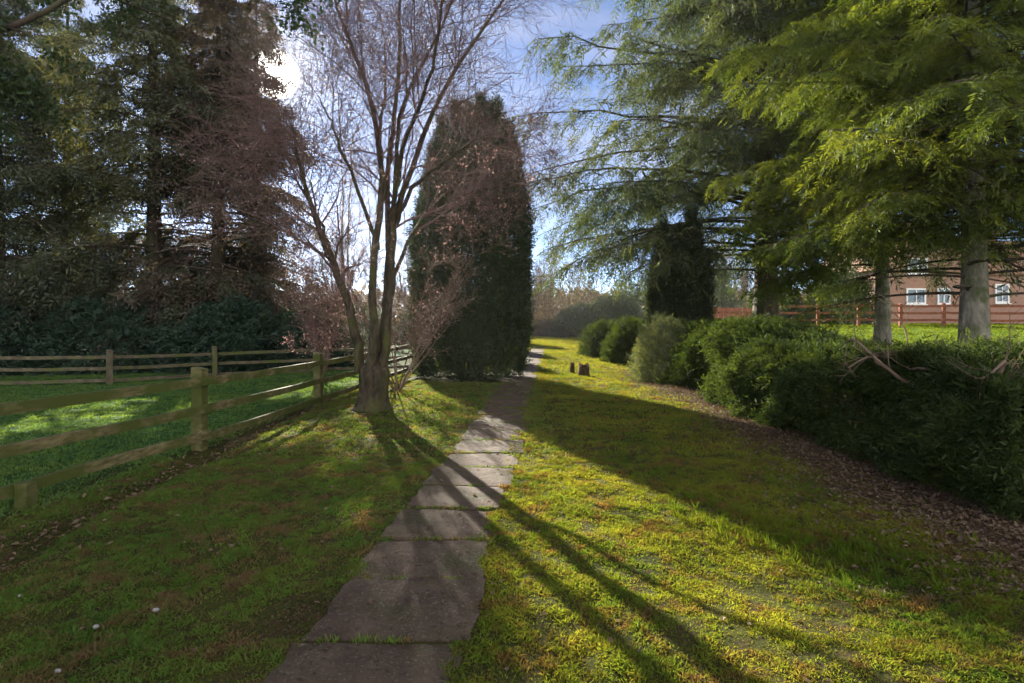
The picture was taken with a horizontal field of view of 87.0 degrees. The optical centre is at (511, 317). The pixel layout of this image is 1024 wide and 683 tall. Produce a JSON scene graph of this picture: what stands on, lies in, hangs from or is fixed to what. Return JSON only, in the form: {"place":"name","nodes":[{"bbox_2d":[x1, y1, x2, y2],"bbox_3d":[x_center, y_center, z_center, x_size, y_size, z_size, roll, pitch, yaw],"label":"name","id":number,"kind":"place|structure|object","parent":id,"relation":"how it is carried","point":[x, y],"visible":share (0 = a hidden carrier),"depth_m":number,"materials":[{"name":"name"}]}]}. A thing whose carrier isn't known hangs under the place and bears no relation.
{"place":"outdoors","nodes":[
{"label":"outdoors","id":0,"kind":"place"},
{"bbox_2d":[0,368,391,522],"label":"paddock grass","id":1,"kind":"structure","parent":0,"point":[176,406],"depth_m":8.97,"materials":[{"name":"green plant"}]},
{"bbox_2d":[0,454,488,682],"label":"lawn grass","id":2,"kind":"structure","parent":0,"point":[11,601],"depth_m":3.47,"materials":[{"name":"green plant"}]},
{"bbox_2d":[193,369,566,463],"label":"lawn grass","id":3,"kind":"structure","parent":0,"point":[346,401],"depth_m":7.79,"materials":[{"name":"green plant"}]},
{"bbox_2d":[262,346,546,682],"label":"path","id":4,"kind":"structure","parent":0,"point":[410,604],"depth_m":3.10,"materials":[{"name":"grey concrete"}]},
{"bbox_2d":[314,379,533,644],"bbox_3d":[-0.203,1.524,7.961,0.858,0.045,12.180,0,0,4],"label":"joint moss","id":5,"kind":"object","parent":4,"relation":"on","point":[364,639],"visible":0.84,"depth_m":3.76,"materials":[{"name":"green plant"}]},
{"bbox_2d":[0,322,1023,682],"bbox_3d":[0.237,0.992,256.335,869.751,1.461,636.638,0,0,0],"label":"ground","id":6,"kind":"structure","parent":0,"point":[262,626],"depth_m":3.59,"materials":[{"name":"green plant"}]},
{"bbox_2d":[0,298,70,376],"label":"evergreen shrub","id":7,"kind":"object","parent":6,"relation":"on","point":[26,337],"visible":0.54,"depth_m":15.59,"materials":[{"name":"green plant"}]},
{"bbox_2d":[0,0,137,373],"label":"spruce tree","id":8,"kind":"object","parent":6,"relation":"on","point":[10,225],"visible":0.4,"depth_m":17.96,"materials":[{"name":"green plant"}]},
{"bbox_2d":[2,0,164,317],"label":"spruce tree","id":9,"kind":"object","parent":6,"relation":"on","point":[77,22],"visible":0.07,"depth_m":24.62,"materials":[{"name":"green plant"}]},
{"bbox_2d":[26,288,190,375],"bbox_3d":[-12.452,0.568,16.816,5.192,3.095,3.576,0,0,0],"label":"evergreen shrub","id":10,"kind":"object","parent":6,"relation":"on","point":[83,325],"visible":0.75,"depth_m":15.89,"materials":[{"name":"green plant"}]},
{"bbox_2d":[0,0,294,366],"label":"spruce tree","id":11,"kind":"object","parent":6,"relation":"on","point":[149,32],"visible":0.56,"depth_m":18.18,"materials":[{"name":"green plant"}]},
{"bbox_2d":[0,399,330,568],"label":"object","id":12,"kind":"object","parent":6,"relation":"on","point":[77,519],"visible":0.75,"depth_m":4.96,"materials":[{"name":"brown plant"}]},
{"bbox_2d":[0,0,348,157],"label":"tree","id":13,"kind":"object","parent":6,"relation":"on","point":[21,82],"visible":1,"depth_m":6.01,"materials":[{"name":"green plant"}]},
{"bbox_2d":[0,346,411,384],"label":"post and rail fence","id":14,"kind":"object","parent":6,"relation":"on","point":[109,356],"visible":0.69,"depth_m":13.97,"materials":[{"name":"brown wood"}]},
{"bbox_2d":[0,344,415,510],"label":"post and rail fence","id":15,"kind":"object","parent":6,"relation":"on","point":[197,439],"visible":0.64,"depth_m":5.81,"materials":[{"name":"brown wood"}]},
{"bbox_2d":[70,0,347,371],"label":"spruce tree","id":16,"kind":"object","parent":6,"relation":"on","point":[217,15],"visible":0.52,"depth_m":19.45,"materials":[{"name":"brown plant"}]},
{"bbox_2d":[145,291,296,374],"bbox_3d":[-9.047,0.602,17.343,4.803,3.034,3.668,0,0,0],"label":"evergreen shrub","id":17,"kind":"object","parent":6,"relation":"on","point":[198,335],"visible":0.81,"depth_m":16.54,"materials":[{"name":"green plant"}]},
{"bbox_2d":[163,0,360,326],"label":"spruce tree","id":18,"kind":"object","parent":6,"relation":"on","point":[261,26],"visible":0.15,"depth_m":23.90,"materials":[{"name":"green plant"}]},
{"bbox_2d":[238,574,338,668],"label":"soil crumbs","id":19,"kind":"object","parent":6,"relation":"on","point":[318,617],"visible":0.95,"depth_m":2.81,"materials":[{"name":"brown soil"}]},
{"bbox_2d":[257,304,353,368],"bbox_3d":[-6.857,0.818,18.373,3.654,2.650,3.652,0,0,0],"label":"evergreen shrub","id":20,"kind":"object","parent":6,"relation":"on","point":[284,322],"visible":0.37,"depth_m":17.53,"materials":[{"name":"green plant"}]},
{"bbox_2d":[273,243,368,373],"bbox_3d":[-4.965,-0.138,14.376,2.392,3.763,2.314,0,0,0],"label":"pink leaved shrub","id":21,"kind":"object","parent":6,"relation":"on","point":[308,327],"visible":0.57,"depth_m":14.14,"materials":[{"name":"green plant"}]},
{"bbox_2d":[310,215,367,302],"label":"bare tree","id":22,"kind":"object","parent":6,"relation":"on","point":[344,246],"visible":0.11,"depth_m":46.23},
{"bbox_2d":[305,115,383,330],"bbox_3d":[-10.449,-5.282,32.969,4.174,14.093,4.329,0,0,36],"label":"bare tree","id":23,"kind":"object","parent":6,"relation":"on","point":[342,223],"visible":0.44,"depth_m":32.97,"materials":[{"name":"brown plant"}]},
{"bbox_2d":[319,301,391,343],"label":"distant bush","id":24,"kind":"object","parent":6,"relation":"on","point":[362,326],"visible":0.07,"depth_m":37.30,"materials":[{"name":"brown plant"}]},
{"bbox_2d":[343,145,398,294],"bbox_3d":[-9.044,-4.773,34.336,4.126,13.101,3.310,0,0,41],"label":"bare tree","id":25,"kind":"object","parent":6,"relation":"on","point":[375,193],"visible":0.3,"depth_m":34.12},
{"bbox_2d":[147,0,596,413],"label":"ornamental cherry tree","id":26,"kind":"object","parent":6,"relation":"on","point":[373,392],"visible":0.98,"depth_m":8.40,"materials":[{"name":"brown plant"}]},
{"bbox_2d":[267,206,517,391],"bbox_3d":[-2.468,-0.176,11.263,5.159,3.724,4.987,0,0,0],"label":"pink leaved shrub","id":27,"kind":"object","parent":6,"relation":"on","point":[417,328],"visible":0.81,"depth_m":10.95,"materials":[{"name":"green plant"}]},
{"bbox_2d":[382,204,413,311],"bbox_3d":[-7.696,-3.371,40.036,3.720,10.270,6.006,0,0,0],"label":"bare tree","id":28,"kind":"object","parent":6,"relation":"on","point":[399,271],"visible":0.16,"depth_m":39.70,"materials":[{"name":"brown plant"}]},
{"bbox_2d":[391,307,411,344],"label":"distant bush","id":29,"kind":"object","parent":6,"relation":"on","point":[403,331],"visible":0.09,"depth_m":34.73,"materials":[{"name":"green plant"}]},
{"bbox_2d":[402,89,541,381],"bbox_3d":[-1.033,-2.189,13.928,3.437,7.648,3.178,0,0,-40],"label":"yew tree","id":30,"kind":"object","parent":6,"relation":"on","point":[506,303],"visible":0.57,"depth_m":13.04,"materials":[{"name":"green plant"}]},
{"bbox_2d":[527,258,547,324],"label":"bare tree","id":31,"kind":"object","parent":6,"relation":"on","point":[537,293],"visible":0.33,"depth_m":46.67,"materials":[{"name":"brown plant"}]},
{"bbox_2d":[274,282,811,322],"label":"distant woodland","id":32,"kind":"object","parent":6,"relation":"on","point":[401,304],"visible":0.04,"depth_m":97.21,"materials":[{"name":"plant"}]},
{"bbox_2d":[530,271,556,324],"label":"tree","id":33,"kind":"object","parent":6,"relation":"on","point":[542,316],"visible":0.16,"depth_m":48.36,"materials":[{"name":"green plant"}]},
{"bbox_2d":[531,319,558,336],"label":"distant bush","id":34,"kind":"object","parent":6,"relation":"on","point":[542,329],"visible":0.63,"depth_m":44.67,"materials":[{"name":"green plant"}]},
{"bbox_2d":[532,234,564,319],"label":"bare tree","id":35,"kind":"object","parent":6,"relation":"on","point":[547,279],"visible":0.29,"depth_m":51.80,"materials":[{"name":"brown plant"}]},
{"bbox_2d":[79,392,1023,682],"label":"scattered leaves","id":36,"kind":"object","parent":6,"relation":"on","point":[511,550],"visible":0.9,"depth_m":3.76,"materials":[{"name":"brown plant"}]},
{"bbox_2d":[570,361,574,372],"bbox_3d":[1.741,1.437,15.601,0.161,0.393,0.160,0,0,-42],"label":"tree stump","id":37,"kind":"object","parent":6,"relation":"on","point":[572,367],"visible":0.9,"depth_m":15.56,"materials":[{"name":"brown wood"}]},
{"bbox_2d":[533,254,612,331],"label":"tree","id":38,"kind":"object","parent":6,"relation":"on","point":[584,295],"visible":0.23,"depth_m":53.06,"materials":[{"name":"brown plant"}]},
{"bbox_2d":[546,301,602,337],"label":"distant bush","id":39,"kind":"object","parent":6,"relation":"on","point":[580,320],"visible":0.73,"depth_m":42.13,"materials":[{"name":"green plant"}]},
{"bbox_2d":[578,362,589,375],"bbox_3d":[1.932,1.404,14.501,0.350,0.423,0.349,0,0,-38],"label":"tree stump","id":40,"kind":"object","parent":6,"relation":"on","point":[583,370],"visible":0.82,"depth_m":14.42,"materials":[{"name":"brown wood"}]},
{"bbox_2d":[575,318,614,356],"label":"round shrub","id":41,"kind":"object","parent":6,"relation":"on","point":[593,337],"visible":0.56,"depth_m":22.03,"materials":[{"name":"green plant"}]},
{"bbox_2d":[586,291,646,323],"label":"distant bush","id":42,"kind":"object","parent":6,"relation":"on","point":[607,310],"visible":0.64,"depth_m":43.99,"materials":[{"name":"green plant"}]},
{"bbox_2d":[597,314,659,364],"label":"round shrub","id":43,"kind":"object","parent":6,"relation":"on","point":[619,344],"visible":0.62,"depth_m":18.12,"materials":[{"name":"green plant"}]},
{"bbox_2d":[610,276,647,317],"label":"tree","id":44,"kind":"object","parent":6,"relation":"on","point":[640,302],"visible":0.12,"depth_m":48.83,"materials":[{"name":"green plant"}]},
{"bbox_2d":[624,310,699,382],"bbox_3d":[4.020,0.711,13.491,2.319,1.826,2.282,0,0,0],"label":"pale shrub","id":45,"kind":"object","parent":6,"relation":"on","point":[659,337],"visible":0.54,"depth_m":13.14,"materials":[{"name":"green plant"}]},
{"bbox_2d":[642,203,720,357],"bbox_3d":[5.260,-0.911,16.799,2.381,5.201,1.797,0,0,0],"label":"yew tree","id":46,"kind":"object","parent":6,"relation":"on","point":[663,300],"visible":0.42,"depth_m":16.43,"materials":[{"name":"green plant"}]},
{"bbox_2d":[705,235,735,302],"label":"bare tree","id":47,"kind":"object","parent":6,"relation":"on","point":[725,262],"visible":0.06,"depth_m":61.53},
{"bbox_2d":[712,263,743,307],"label":"distant conifer","id":48,"kind":"object","parent":6,"relation":"on","point":[723,304],"visible":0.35,"depth_m":57.44,"materials":[{"name":"green plant"}]},
{"bbox_2d":[713,308,751,318],"bbox_3d":[13.350,-0.117,33.026,4.100,1.044,0.088,0,0,0],"label":"board fence","id":49,"kind":"object","parent":6,"relation":"on","point":[724,312],"visible":0.28,"depth_m":32.99,"materials":[{"name":"red wood"}]},
{"bbox_2d":[722,244,753,307],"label":"bare tree","id":50,"kind":"object","parent":6,"relation":"on","point":[742,286],"visible":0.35,"depth_m":69.81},
{"bbox_2d":[511,0,1023,339],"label":"cedar tree","id":51,"kind":"object","parent":6,"relation":"on","point":[727,24],"visible":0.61,"depth_m":16.47,"materials":[{"name":"green plant"}]},
{"bbox_2d":[744,287,802,318],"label":"distant bush","id":52,"kind":"object","parent":6,"relation":"on","point":[791,309],"visible":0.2,"depth_m":35.97,"materials":[{"name":"green plant"}]},
{"bbox_2d":[795,291,810,309],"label":"distant bush","id":53,"kind":"object","parent":6,"relation":"on","point":[802,296],"visible":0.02,"depth_m":45.67,"materials":[{"name":"green plant"}]},
{"bbox_2d":[593,369,1023,602],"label":"leaf litter","id":54,"kind":"object","parent":6,"relation":"on","point":[947,504],"visible":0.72,"depth_m":4.54,"materials":[{"name":"brown plant"}]},
{"bbox_2d":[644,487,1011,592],"bbox_3d":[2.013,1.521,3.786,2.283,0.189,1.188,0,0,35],"label":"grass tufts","id":55,"kind":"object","parent":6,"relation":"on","point":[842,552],"visible":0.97,"depth_m":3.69,"materials":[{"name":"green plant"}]},
{"bbox_2d":[794,263,874,324],"bbox_3d":[20.547,-1.411,33.869,5.024,4.230,4.385,0,0,0],"label":"distant bush","id":56,"kind":"object","parent":6,"relation":"on","point":[866,315],"visible":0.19,"depth_m":33.12,"materials":[{"name":"green plant"}]},
{"bbox_2d":[653,294,1023,524],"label":"yew hedge","id":57,"kind":"object","parent":6,"relation":"on","point":[932,420],"visible":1,"depth_m":5.68,"materials":[{"name":"green plant"}]},
{"bbox_2d":[692,0,1023,388],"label":"hemlock tree","id":58,"kind":"object","parent":6,"relation":"on","point":[971,110],"visible":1,"depth_m":8.91,"materials":[{"name":"green plant"}]},
{"bbox_2d":[714,0,1023,344],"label":"hemlock tree","id":59,"kind":"object","parent":6,"relation":"on","point":[882,325],"visible":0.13,"depth_m":13.32,"materials":[{"name":"green plant"}]},
{"bbox_2d":[822,231,960,323],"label":"brick house","id":60,"kind":"structure","parent":6,"relation":"on","point":[911,285],"depth_m":36.00,"materials":[{"name":"brick"}]},
{"bbox_2d":[905,288,927,304],"bbox_3d":[26.900,-1.410,35.930,1.440,1.140,0.180,0,0,0],"label":"window","id":61,"kind":"structure","parent":60,"relation":"in","point":[908,290],"depth_m":35.95,"materials":[{"name":"white paint"}]},
{"bbox_2d":[906,258,927,274],"bbox_3d":[27.000,-3.410,35.930,1.440,1.140,0.180,0,0,0],"label":"window","id":62,"kind":"structure","parent":60,"relation":"in","point":[912,258],"depth_m":35.92,"materials":[{"name":"white paint"}]},
{"bbox_2d":[937,288,950,304],"bbox_3d":[28.750,-1.450,35.970,0.860,1.110,0.100,0,0,0],"label":"window","id":63,"kind":"structure","parent":60,"relation":"in","point":[940,299],"depth_m":35.95,"materials":[{"name":"white paint"}]},
{"bbox_2d":[779,303,1023,326],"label":"red paddock fence","id":64,"kind":"object","parent":6,"relation":"on","point":[943,313],"visible":0.53,"depth_m":28.02,"materials":[{"name":"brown wood"}]},
{"bbox_2d":[987,240,1023,323],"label":"brick house","id":65,"kind":"structure","parent":6,"relation":"on","point":[1018,300],"depth_m":38.50,"materials":[{"name":"brick"}]},
{"bbox_2d":[994,284,1011,303],"bbox_3d":[34.900,-1.710,38.430,1.140,1.440,0.180,0,0,0],"label":"window","id":66,"kind":"structure","parent":65,"relation":"in","point":[997,300],"depth_m":38.42,"materials":[{"name":"white paint"}]},
{"bbox_2d":[1,0,1023,316],"label":"sky","id":67,"kind":"structure","parent":0,"point":[593,23],"materials":[{"name":"blue"}]},
{"bbox_2d":[437,336,654,370],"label":"lawn grass","id":68,"kind":"structure","parent":0,"point":[543,341],"depth_m":21.48,"materials":[{"name":"green plant"}]},
{"bbox_2d":[504,369,839,457],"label":"mossy grass","id":69,"kind":"structure","parent":0,"point":[573,391],"depth_m":8.03,"materials":[{"name":"green plant"}]},
{"bbox_2d":[731,322,1023,396],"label":"bright paddock grass","id":70,"kind":"structure","parent":0,"point":[909,327],"depth_m":24.34,"materials":[{"name":"green plant"}]}
]}

